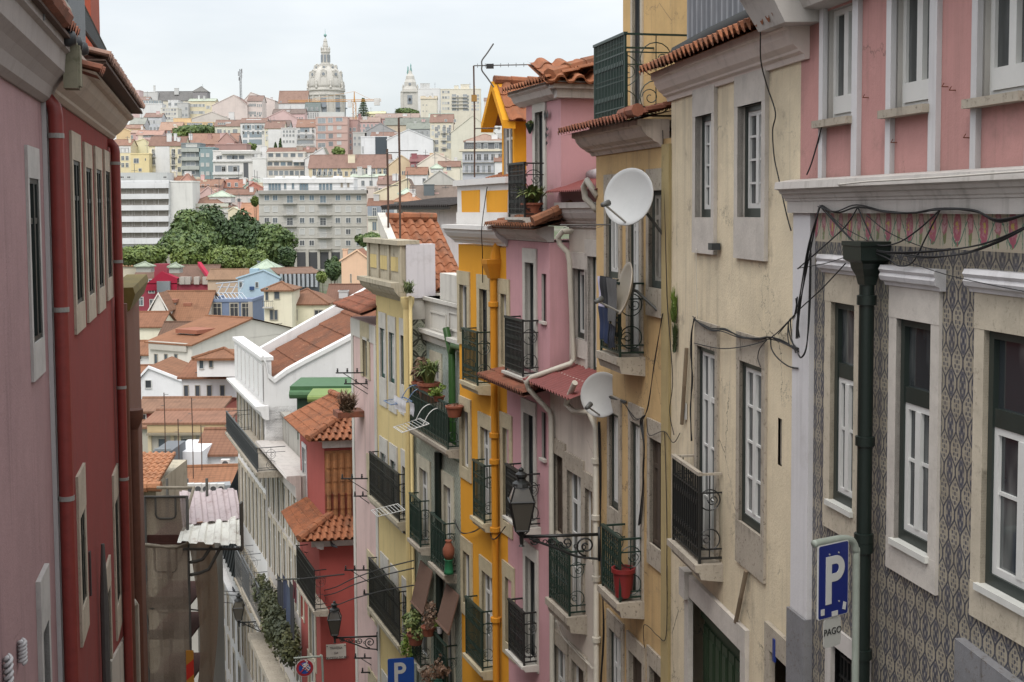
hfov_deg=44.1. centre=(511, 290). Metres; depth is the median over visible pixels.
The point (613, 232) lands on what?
window
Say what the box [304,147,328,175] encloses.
white side gable
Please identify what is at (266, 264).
white pyramid roof
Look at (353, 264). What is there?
salmon gable house
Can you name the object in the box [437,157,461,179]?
dormer cream house
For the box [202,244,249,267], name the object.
park tree
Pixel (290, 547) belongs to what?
window
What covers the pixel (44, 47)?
dusty pink house
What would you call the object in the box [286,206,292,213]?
window
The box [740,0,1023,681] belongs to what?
pink house
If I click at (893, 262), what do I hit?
cable
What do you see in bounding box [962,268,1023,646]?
window
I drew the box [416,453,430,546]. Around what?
window
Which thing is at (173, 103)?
terrace block
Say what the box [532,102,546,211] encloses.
window
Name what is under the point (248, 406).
window
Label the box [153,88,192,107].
mansion
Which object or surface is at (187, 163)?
window
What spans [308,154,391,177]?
long roof house
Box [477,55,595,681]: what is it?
narrow pink house
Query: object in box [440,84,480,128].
cream high rise
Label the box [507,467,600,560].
street lantern
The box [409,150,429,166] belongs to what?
crimson chimney house
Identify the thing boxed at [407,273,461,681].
green tiled house
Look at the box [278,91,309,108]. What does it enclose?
white skyline house
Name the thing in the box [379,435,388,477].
window
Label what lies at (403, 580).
window
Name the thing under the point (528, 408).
window
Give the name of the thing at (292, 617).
laundry
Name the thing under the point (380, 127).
dark gable house
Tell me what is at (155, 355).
window
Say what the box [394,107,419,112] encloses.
hill tree
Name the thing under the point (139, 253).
park tree
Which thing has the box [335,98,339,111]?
window
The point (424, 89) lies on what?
antenna block
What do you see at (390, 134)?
red house
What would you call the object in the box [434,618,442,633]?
potted plant
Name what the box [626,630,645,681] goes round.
window
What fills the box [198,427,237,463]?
red slope house
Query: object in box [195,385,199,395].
window
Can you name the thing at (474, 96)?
television aerial
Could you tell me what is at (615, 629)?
window
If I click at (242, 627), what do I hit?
window
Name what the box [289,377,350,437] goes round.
green shed
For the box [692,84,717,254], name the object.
window
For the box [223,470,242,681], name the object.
white building
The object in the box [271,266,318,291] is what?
pillared shed
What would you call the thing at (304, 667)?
no stopping sign
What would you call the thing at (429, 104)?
tall cream block
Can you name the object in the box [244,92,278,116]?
second pink gable house
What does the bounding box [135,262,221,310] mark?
crimson house
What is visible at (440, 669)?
potted plant
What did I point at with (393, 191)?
yellow stained gable
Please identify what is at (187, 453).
white flat house
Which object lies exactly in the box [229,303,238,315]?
window
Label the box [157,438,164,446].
window
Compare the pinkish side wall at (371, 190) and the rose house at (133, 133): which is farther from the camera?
the rose house at (133, 133)
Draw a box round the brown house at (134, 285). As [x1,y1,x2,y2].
[123,274,147,681]
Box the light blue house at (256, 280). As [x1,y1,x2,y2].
[236,268,281,297]
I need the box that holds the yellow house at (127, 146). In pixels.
[114,136,137,172]
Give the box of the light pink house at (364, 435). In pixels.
[333,289,380,681]
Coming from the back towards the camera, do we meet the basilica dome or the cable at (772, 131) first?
the basilica dome
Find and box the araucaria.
[356,98,368,116]
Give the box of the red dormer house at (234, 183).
[221,169,247,191]
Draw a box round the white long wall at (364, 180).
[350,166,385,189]
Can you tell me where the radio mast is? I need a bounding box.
[238,69,241,99]
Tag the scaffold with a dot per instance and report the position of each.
(175, 526)
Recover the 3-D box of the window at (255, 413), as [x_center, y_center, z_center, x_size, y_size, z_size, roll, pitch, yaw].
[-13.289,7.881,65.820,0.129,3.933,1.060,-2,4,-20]
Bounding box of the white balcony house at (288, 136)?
[281,125,296,146]
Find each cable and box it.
[454,520,505,539]
[481,187,487,282]
[621,402,641,419]
[643,314,662,417]
[643,618,666,647]
[646,419,679,442]
[662,130,673,434]
[664,432,667,593]
[694,320,788,348]
[696,253,697,318]
[757,340,766,366]
[760,32,791,230]
[770,338,797,368]
[778,263,845,334]
[797,208,856,268]
[797,243,811,357]
[800,257,842,267]
[806,127,821,174]
[820,206,1023,253]
[825,210,877,249]
[837,170,1023,185]
[857,208,937,246]
[866,215,950,249]
[876,211,939,266]
[885,253,1023,291]
[903,228,1023,258]
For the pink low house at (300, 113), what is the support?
on the ground
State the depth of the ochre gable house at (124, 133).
685.93 m
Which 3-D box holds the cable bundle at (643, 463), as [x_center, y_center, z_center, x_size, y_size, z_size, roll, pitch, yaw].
[2.122,2.946,20.570,0.056,1.867,0.280,-1,4,-14]
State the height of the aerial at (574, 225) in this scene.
0.067 m
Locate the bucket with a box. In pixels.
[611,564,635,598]
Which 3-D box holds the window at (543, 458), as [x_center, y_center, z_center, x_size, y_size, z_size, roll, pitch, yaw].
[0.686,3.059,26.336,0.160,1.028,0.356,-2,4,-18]
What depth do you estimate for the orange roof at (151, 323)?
183.79 m
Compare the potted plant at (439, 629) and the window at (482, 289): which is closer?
the window at (482, 289)
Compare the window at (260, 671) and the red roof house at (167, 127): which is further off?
the red roof house at (167, 127)
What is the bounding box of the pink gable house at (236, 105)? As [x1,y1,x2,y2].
[211,95,247,119]
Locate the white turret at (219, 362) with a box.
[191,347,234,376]
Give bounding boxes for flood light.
[708,243,719,249]
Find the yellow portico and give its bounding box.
[227,202,242,219]
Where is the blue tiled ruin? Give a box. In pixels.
[212,280,263,320]
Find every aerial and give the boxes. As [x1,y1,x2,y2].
[161,393,167,452]
[177,419,179,459]
[188,397,193,478]
[198,425,204,469]
[385,117,417,237]
[386,149,397,227]
[471,43,531,176]
[560,224,610,227]
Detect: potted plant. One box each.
[400,629,418,657]
[401,609,424,645]
[410,356,427,392]
[415,358,442,402]
[420,654,450,681]
[421,600,438,636]
[428,383,445,401]
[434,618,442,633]
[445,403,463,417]
[509,184,552,216]
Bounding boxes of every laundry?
[277,574,284,610]
[282,573,286,611]
[286,583,289,623]
[289,580,294,643]
[292,580,296,603]
[394,395,405,412]
[409,401,413,416]
[597,276,604,306]
[598,306,608,343]
[599,276,611,304]
[606,277,616,327]
[608,323,614,347]
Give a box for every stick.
[680,348,688,424]
[734,570,747,623]
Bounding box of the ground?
[166,226,568,293]
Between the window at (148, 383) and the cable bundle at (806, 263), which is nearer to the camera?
the cable bundle at (806, 263)
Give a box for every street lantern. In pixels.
[232,593,260,631]
[327,601,377,650]
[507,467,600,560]
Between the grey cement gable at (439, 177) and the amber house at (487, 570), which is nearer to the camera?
the amber house at (487, 570)
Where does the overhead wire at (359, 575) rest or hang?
attached to the insulator bracket at (354, 569)
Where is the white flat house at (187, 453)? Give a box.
[182,439,211,464]
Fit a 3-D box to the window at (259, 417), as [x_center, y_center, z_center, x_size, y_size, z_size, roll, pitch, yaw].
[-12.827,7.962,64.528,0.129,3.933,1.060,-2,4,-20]
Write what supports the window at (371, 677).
in the light pink house at (364, 435)
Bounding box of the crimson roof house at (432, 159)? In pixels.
[416,152,452,176]
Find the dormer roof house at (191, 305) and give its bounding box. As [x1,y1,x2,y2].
[164,290,218,320]
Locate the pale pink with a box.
[377,174,398,189]
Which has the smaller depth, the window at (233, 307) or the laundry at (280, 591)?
the laundry at (280, 591)
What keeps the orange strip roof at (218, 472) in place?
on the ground
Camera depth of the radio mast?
807.89 m
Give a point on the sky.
(185, 45)
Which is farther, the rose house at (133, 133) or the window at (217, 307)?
the rose house at (133, 133)
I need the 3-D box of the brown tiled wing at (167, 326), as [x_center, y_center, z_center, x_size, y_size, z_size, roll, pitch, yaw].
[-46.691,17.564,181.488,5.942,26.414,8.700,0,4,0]
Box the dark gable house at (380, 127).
[364,123,396,135]
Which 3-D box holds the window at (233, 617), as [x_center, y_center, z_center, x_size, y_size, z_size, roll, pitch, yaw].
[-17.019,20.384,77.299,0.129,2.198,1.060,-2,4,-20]
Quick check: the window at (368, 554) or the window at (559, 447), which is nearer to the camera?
the window at (559, 447)
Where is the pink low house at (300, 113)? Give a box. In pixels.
[272,105,307,118]
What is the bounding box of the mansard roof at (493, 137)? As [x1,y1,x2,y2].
[463,133,501,142]
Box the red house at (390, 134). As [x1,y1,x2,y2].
[370,132,397,136]
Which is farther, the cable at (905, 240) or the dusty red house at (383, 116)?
the dusty red house at (383, 116)
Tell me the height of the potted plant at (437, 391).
0.471 m
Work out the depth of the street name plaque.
50.47 m
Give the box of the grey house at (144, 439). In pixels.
[142,419,147,452]
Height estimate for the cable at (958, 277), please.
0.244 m
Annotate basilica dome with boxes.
[307,34,346,116]
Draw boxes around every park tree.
[122,244,169,265]
[156,228,219,254]
[168,243,205,263]
[169,208,209,230]
[191,223,228,250]
[197,204,228,232]
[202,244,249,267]
[220,208,260,246]
[242,223,262,249]
[243,248,269,267]
[255,222,298,264]
[278,245,296,266]
[315,271,326,292]
[324,255,341,283]
[354,231,380,247]
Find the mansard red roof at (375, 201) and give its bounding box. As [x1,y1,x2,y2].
[367,194,393,205]
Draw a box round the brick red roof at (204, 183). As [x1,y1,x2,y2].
[196,172,225,191]
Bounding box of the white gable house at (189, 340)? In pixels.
[144,314,292,376]
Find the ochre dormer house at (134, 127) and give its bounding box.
[125,124,145,129]
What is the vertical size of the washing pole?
1.643 m
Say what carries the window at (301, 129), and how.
in the white loggia house at (306, 132)
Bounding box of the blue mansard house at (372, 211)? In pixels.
[367,206,393,233]
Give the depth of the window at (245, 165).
527.82 m
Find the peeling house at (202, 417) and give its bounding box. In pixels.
[142,408,236,452]
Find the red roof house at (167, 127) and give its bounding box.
[159,122,184,132]
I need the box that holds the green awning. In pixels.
[307,388,350,402]
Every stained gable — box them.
[148,291,175,313]
[373,174,413,199]
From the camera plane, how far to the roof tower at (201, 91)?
917.81 m
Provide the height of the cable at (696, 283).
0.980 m
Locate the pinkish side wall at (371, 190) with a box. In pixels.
[366,172,377,232]
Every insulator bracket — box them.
[336,368,367,388]
[341,474,367,491]
[344,379,367,393]
[344,565,368,581]
[354,491,368,502]
[354,653,371,664]
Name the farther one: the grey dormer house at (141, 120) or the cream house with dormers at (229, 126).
the grey dormer house at (141, 120)
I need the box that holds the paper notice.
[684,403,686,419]
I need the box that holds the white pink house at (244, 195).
[225,177,258,205]
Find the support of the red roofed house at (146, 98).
on the ground
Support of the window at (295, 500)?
in the terraced building at (287, 489)
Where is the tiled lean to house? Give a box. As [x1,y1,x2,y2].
[143,451,187,495]
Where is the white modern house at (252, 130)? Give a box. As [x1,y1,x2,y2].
[240,118,268,156]
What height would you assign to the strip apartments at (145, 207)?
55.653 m
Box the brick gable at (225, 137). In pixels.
[218,129,238,143]
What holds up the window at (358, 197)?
in the grey apartments at (323, 225)
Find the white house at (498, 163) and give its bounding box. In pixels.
[494,153,501,174]
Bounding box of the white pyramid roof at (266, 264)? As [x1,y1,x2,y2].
[250,259,282,269]
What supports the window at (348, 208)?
in the grey apartments at (323, 225)
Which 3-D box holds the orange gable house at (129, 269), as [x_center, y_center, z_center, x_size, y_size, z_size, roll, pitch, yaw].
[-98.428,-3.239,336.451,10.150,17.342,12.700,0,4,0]
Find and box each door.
[679,566,748,681]
[764,621,785,681]
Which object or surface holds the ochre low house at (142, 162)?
on the ground
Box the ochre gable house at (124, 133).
[116,128,131,138]
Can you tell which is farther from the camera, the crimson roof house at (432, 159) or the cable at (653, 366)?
the crimson roof house at (432, 159)
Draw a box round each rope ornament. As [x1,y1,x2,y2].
[2,653,13,681]
[17,637,27,665]
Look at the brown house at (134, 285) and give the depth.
29.04 m
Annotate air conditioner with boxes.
[188,483,193,492]
[194,483,201,491]
[202,483,209,491]
[209,483,216,490]
[217,483,224,489]
[221,459,229,463]
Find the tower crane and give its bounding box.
[288,92,379,118]
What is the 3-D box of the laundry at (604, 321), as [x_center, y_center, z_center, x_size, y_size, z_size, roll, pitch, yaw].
[1.516,0.582,20.872,0.038,0.605,0.629,-1,4,-13]
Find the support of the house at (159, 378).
on the ground
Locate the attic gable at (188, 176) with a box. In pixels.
[180,171,196,180]
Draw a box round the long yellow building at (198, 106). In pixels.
[188,96,218,121]
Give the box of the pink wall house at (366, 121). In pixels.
[349,114,381,131]
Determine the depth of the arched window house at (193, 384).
120.83 m
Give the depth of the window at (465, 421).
31.82 m
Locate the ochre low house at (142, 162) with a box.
[130,153,152,172]
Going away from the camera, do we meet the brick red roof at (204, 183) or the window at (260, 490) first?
the window at (260, 490)
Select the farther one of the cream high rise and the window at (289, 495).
the cream high rise
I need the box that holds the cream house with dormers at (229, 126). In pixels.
[214,120,240,134]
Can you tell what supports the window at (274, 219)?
in the grey apartments at (323, 225)
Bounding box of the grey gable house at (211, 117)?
[191,111,233,121]
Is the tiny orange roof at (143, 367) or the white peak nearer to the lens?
the tiny orange roof at (143, 367)
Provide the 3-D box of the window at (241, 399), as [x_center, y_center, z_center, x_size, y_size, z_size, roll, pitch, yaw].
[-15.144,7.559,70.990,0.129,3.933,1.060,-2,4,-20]
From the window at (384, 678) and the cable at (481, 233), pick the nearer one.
the cable at (481, 233)
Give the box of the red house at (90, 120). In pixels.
[46,0,144,681]
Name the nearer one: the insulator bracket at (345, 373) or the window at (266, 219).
the insulator bracket at (345, 373)
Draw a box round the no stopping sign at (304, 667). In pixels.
[294,654,323,681]
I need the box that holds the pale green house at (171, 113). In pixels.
[160,105,181,121]
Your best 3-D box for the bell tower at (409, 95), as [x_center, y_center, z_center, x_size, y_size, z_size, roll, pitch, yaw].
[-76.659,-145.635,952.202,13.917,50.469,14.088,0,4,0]
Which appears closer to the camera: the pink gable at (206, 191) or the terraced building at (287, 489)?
the terraced building at (287, 489)
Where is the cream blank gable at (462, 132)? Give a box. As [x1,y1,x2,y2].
[450,115,495,179]
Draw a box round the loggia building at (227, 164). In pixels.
[212,150,261,180]
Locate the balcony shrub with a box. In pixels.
[248,573,301,681]
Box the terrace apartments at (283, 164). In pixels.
[266,152,306,177]
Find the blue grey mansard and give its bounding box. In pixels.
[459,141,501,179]
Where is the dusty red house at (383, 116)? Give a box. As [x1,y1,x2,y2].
[375,113,419,124]
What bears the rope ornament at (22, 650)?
attached to the dusty pink house at (44, 47)
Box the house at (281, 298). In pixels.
[260,281,301,327]
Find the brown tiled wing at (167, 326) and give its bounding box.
[157,321,191,335]
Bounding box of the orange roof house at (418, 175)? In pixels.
[405,164,428,184]
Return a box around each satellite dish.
[580,372,626,417]
[594,262,656,314]
[600,168,661,234]
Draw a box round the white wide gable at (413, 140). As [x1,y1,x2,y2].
[386,129,434,159]
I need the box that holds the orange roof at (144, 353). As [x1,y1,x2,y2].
[140,340,148,363]
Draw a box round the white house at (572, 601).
[523,169,600,681]
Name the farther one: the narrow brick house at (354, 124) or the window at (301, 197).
the narrow brick house at (354, 124)
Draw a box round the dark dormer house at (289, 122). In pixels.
[269,120,292,127]
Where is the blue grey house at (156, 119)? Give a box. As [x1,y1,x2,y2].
[144,111,165,129]
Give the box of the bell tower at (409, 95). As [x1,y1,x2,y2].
[400,64,417,110]
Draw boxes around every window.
[24,145,45,381]
[35,563,52,681]
[69,130,85,334]
[75,463,89,647]
[82,142,96,322]
[93,146,105,313]
[102,149,113,300]
[106,555,112,658]
[112,463,122,640]
[133,158,138,162]
[139,297,143,305]
[144,380,151,388]
[154,354,157,363]
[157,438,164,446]
[183,385,188,395]
[186,144,196,146]
[186,153,194,156]
[186,162,194,165]
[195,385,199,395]
[199,361,203,368]
[207,385,211,395]
[213,303,221,314]
[215,165,226,171]
[220,385,224,395]
[224,625,225,660]
[226,592,229,630]
[227,634,230,673]
[228,165,239,171]
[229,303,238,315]
[231,603,234,643]
[232,647,235,681]
[237,393,240,455]
[237,622,240,656]
[238,458,241,502]
[238,660,240,681]
[240,396,243,460]
[241,303,247,316]
[241,462,245,525]
[241,612,244,660]
[243,125,250,129]
[243,163,248,177]
[243,399,247,465]
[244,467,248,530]
[244,607,247,667]
[246,551,249,567]
[247,403,250,469]
[247,613,251,676]
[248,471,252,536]
[249,132,261,136]
[249,139,261,144]
[250,406,254,474]
[250,558,253,616]
[251,476,255,543]
[251,623,254,681]
[253,564,257,624]
[254,410,258,480]
[254,629,258,681]
[255,125,262,129]
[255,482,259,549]
[258,414,262,485]
[259,487,263,556]
[259,665,262,681]
[262,418,265,489]
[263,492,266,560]
[264,195,269,200]
[264,206,269,211]
[264,217,269,222]
[265,288,268,299]
[267,478,271,511]
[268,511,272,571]
[269,310,274,319]
[272,195,277,200]
[272,206,277,211]
[272,217,277,222]
[272,478,276,518]
[272,518,277,577]
[273,310,277,319]
[274,292,279,298]
[277,477,281,525]
[277,525,282,581]
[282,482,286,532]
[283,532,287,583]
[286,195,292,202]
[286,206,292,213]
[286,218,292,225]
[287,488,292,540]
[288,540,292,584]
[290,662,294,676]
[293,496,298,546]
[294,548,299,616]
[295,622,300,681]
[297,134,313,137]
[297,140,313,143]
[299,195,304,200]
[299,206,304,211]
[299,217,304,222]
[299,240,304,245]
[299,592,304,623]
[300,128,308,131]
[301,441,307,496]
[307,648,315,681]
[308,580,316,673]
[309,195,313,200]
[309,206,313,211]
[309,217,313,222]
[309,240,313,245]
[314,309,322,315]
[318,118,325,122]
[318,126,325,130]
[318,134,325,138]
[318,143,325,146]
[320,68,326,76]
[320,195,325,202]
[320,206,325,213]
[320,218,325,225]
[320,240,325,247]
[321,98,326,111]
[332,69,337,77]
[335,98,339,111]
[335,195,340,200]
[335,206,340,211]
[335,217,340,222]
[335,240,340,245]
[346,195,350,200]
[346,206,350,211]
[346,217,350,222]
[346,229,350,234]
[346,240,350,245]
[356,195,361,200]
[356,206,360,211]
[356,217,360,222]
[360,320,370,379]
[366,453,369,494]
[366,549,376,625]
[368,666,376,681]
[372,207,376,215]
[372,222,376,229]
[378,311,387,407]
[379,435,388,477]
[380,551,388,605]
[381,669,387,681]
[387,315,396,414]
[389,442,397,494]
[390,563,398,586]
[399,318,403,414]
[400,448,405,534]
[401,575,406,635]
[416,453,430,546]
[418,599,430,665]
[429,350,442,408]
[441,469,454,569]
[443,619,455,681]
[456,270,470,343]
[459,395,471,482]
[460,535,472,616]
[476,154,480,160]
[476,165,479,173]
[476,274,490,376]
[477,411,491,518]
[479,554,492,664]
[484,154,488,160]
[497,278,509,366]
[499,411,512,539]
[502,559,514,662]
[504,128,512,173]
[521,397,536,522]
[522,248,541,371]
[522,540,538,673]
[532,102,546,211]
[539,274,546,324]
[539,412,546,462]
[554,438,565,538]
[554,628,568,681]
[564,451,584,613]
[569,641,586,681]
[570,252,586,359]
[583,470,592,564]
[584,239,596,369]
[603,174,621,278]
[606,608,624,681]
[607,395,621,535]
[626,170,643,355]
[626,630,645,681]
[628,402,643,601]
[630,0,643,118]
[645,168,660,317]
[646,644,660,681]
[647,417,660,572]
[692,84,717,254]
[694,319,719,559]
[733,68,768,260]
[735,331,767,583]
[800,0,862,177]
[815,254,858,536]
[877,0,942,173]
[878,264,945,595]
[961,0,1023,168]
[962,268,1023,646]
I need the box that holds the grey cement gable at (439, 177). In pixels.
[423,170,454,184]
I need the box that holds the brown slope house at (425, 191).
[409,184,456,199]
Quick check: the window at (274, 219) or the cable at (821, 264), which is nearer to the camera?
the cable at (821, 264)
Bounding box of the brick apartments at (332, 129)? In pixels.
[315,112,349,153]
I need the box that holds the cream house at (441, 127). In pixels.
[429,114,455,159]
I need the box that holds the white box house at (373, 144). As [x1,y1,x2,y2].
[361,131,389,153]
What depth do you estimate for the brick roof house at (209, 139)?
579.10 m
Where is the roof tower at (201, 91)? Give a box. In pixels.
[192,84,210,98]
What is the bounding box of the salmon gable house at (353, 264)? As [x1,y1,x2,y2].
[339,248,366,282]
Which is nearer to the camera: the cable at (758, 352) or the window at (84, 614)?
the cable at (758, 352)
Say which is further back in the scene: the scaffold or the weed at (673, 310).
the scaffold
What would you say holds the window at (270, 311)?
in the house at (281, 298)
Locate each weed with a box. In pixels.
[335,387,362,413]
[402,280,415,293]
[670,288,676,322]
[672,321,678,352]
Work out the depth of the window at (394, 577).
38.88 m
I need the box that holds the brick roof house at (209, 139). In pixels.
[188,133,241,146]
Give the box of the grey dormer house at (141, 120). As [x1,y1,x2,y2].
[129,114,149,129]
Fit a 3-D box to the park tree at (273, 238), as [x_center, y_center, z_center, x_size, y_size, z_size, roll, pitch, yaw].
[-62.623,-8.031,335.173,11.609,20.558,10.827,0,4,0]
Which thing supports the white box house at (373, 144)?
on the ground
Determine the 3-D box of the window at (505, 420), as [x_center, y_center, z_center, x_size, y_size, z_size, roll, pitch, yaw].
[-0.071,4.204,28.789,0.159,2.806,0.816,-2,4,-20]
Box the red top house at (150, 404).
[141,396,236,421]
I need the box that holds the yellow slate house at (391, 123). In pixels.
[384,113,429,132]
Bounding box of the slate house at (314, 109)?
[304,102,321,118]
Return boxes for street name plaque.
[324,643,348,659]
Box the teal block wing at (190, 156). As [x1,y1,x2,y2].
[181,130,205,178]
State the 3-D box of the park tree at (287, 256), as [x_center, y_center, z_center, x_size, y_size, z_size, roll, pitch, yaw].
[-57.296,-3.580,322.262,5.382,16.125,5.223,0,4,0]
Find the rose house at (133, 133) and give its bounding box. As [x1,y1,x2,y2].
[130,126,145,140]
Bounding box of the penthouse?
[263,160,357,189]
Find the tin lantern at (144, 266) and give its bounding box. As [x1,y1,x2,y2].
[133,261,155,271]
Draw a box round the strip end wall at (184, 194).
[170,181,199,222]
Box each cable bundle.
[555,620,592,668]
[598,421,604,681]
[638,415,645,525]
[690,317,695,440]
[692,316,798,349]
[787,297,798,352]
[795,207,819,338]
[817,204,1023,222]
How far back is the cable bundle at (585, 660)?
24.66 m
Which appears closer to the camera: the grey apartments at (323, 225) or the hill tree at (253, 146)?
the grey apartments at (323, 225)
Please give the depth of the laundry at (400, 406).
34.18 m
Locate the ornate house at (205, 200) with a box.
[196,187,237,218]
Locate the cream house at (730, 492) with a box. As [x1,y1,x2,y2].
[639,0,809,681]
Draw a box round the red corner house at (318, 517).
[281,389,355,681]
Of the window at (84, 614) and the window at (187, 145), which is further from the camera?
the window at (187, 145)
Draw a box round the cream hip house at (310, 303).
[296,288,335,324]
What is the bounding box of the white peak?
[430,163,443,172]
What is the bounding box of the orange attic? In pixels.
[171,170,183,180]
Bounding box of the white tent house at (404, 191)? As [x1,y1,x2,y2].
[397,171,408,195]
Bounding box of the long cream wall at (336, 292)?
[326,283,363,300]
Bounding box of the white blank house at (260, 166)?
[252,146,266,179]
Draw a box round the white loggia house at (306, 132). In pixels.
[296,119,315,146]
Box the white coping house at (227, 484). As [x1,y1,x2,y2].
[209,481,230,489]
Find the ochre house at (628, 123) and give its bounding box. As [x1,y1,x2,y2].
[558,0,686,681]
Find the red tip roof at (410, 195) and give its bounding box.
[392,189,421,212]
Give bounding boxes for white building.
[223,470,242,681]
[225,288,375,681]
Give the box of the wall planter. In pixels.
[525,120,533,133]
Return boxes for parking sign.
[388,657,416,681]
[811,535,859,681]
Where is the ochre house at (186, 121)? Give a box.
[173,112,214,125]
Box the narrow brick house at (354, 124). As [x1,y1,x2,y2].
[349,113,359,153]
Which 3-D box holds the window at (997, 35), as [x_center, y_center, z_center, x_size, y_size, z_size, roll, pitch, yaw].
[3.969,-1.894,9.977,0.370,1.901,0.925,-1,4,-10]
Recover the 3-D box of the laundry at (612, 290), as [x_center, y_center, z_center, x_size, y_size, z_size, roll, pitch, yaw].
[1.598,0.200,20.219,0.038,0.778,0.574,-1,4,-13]
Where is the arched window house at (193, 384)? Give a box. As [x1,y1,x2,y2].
[177,359,236,396]
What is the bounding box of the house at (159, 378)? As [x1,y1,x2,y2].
[141,356,187,398]
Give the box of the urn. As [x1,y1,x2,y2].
[443,539,454,574]
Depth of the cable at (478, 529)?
30.73 m
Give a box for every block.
[132,90,143,117]
[142,100,165,117]
[143,85,158,101]
[153,441,185,459]
[168,100,181,107]
[177,103,189,117]
[199,147,218,178]
[215,135,250,149]
[264,121,286,148]
[366,111,385,116]
[418,83,440,116]
[420,94,437,116]
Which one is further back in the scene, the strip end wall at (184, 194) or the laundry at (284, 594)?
the strip end wall at (184, 194)
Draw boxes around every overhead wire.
[224,568,413,595]
[224,585,413,607]
[225,560,413,591]
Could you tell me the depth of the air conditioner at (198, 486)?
74.63 m
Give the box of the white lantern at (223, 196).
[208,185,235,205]
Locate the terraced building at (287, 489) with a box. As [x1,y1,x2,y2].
[241,411,305,681]
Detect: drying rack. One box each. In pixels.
[371,503,404,516]
[383,385,418,404]
[393,404,436,432]
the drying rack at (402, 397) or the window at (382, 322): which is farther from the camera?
the window at (382, 322)
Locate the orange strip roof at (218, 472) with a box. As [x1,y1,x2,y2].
[187,463,237,483]
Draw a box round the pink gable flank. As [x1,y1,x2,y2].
[247,95,266,117]
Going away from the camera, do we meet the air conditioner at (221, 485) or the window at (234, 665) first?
the air conditioner at (221, 485)
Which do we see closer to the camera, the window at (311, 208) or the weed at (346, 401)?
the weed at (346, 401)
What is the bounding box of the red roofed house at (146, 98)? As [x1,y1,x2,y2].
[140,91,151,117]
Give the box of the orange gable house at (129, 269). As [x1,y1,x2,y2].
[123,261,166,276]
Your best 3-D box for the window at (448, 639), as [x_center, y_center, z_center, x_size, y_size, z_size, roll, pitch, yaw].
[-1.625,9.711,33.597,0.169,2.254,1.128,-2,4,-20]
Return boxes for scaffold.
[144,478,243,681]
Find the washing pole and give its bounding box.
[275,573,344,579]
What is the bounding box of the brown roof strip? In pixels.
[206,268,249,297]
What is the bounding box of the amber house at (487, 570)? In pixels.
[441,75,544,681]
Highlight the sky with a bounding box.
[99,0,622,138]
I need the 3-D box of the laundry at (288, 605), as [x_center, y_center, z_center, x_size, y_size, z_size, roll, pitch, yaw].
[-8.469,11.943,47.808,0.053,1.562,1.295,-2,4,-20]
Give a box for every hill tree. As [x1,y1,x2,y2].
[172,124,214,135]
[172,131,187,135]
[247,142,256,150]
[250,195,258,219]
[331,146,344,153]
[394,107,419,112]
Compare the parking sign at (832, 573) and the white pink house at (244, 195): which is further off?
the white pink house at (244, 195)
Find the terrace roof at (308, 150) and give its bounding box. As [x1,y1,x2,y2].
[266,146,316,156]
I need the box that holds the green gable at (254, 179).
[243,170,263,188]
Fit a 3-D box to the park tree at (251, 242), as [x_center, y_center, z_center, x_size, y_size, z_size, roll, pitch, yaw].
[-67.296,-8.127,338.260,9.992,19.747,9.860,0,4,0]
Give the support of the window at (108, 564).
in the red house at (90, 120)
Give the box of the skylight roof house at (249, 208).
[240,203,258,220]
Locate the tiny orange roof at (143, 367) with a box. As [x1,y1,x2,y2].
[140,364,152,372]
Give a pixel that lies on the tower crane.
(376, 101)
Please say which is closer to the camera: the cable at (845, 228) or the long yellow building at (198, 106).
the cable at (845, 228)
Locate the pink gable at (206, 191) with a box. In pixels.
[200,186,218,197]
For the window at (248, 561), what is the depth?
70.22 m
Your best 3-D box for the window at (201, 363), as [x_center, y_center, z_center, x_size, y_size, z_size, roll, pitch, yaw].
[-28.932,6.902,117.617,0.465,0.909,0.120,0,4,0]
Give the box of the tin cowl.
[167,262,184,272]
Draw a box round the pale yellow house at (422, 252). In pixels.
[357,197,469,681]
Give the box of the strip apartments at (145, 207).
[121,164,173,247]
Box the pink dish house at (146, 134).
[135,130,166,139]
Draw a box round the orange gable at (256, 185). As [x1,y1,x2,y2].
[246,177,263,189]
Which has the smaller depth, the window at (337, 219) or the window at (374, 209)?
the window at (374, 209)
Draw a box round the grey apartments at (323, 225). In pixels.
[258,169,367,270]
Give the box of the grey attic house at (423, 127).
[406,122,429,137]
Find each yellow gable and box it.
[136,136,149,152]
[386,155,409,179]
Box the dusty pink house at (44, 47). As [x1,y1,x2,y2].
[0,0,105,681]
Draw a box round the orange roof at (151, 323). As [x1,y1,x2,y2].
[139,311,176,339]
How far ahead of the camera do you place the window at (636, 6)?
23.02 m
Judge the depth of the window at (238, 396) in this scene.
72.56 m
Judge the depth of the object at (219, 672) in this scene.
72.19 m

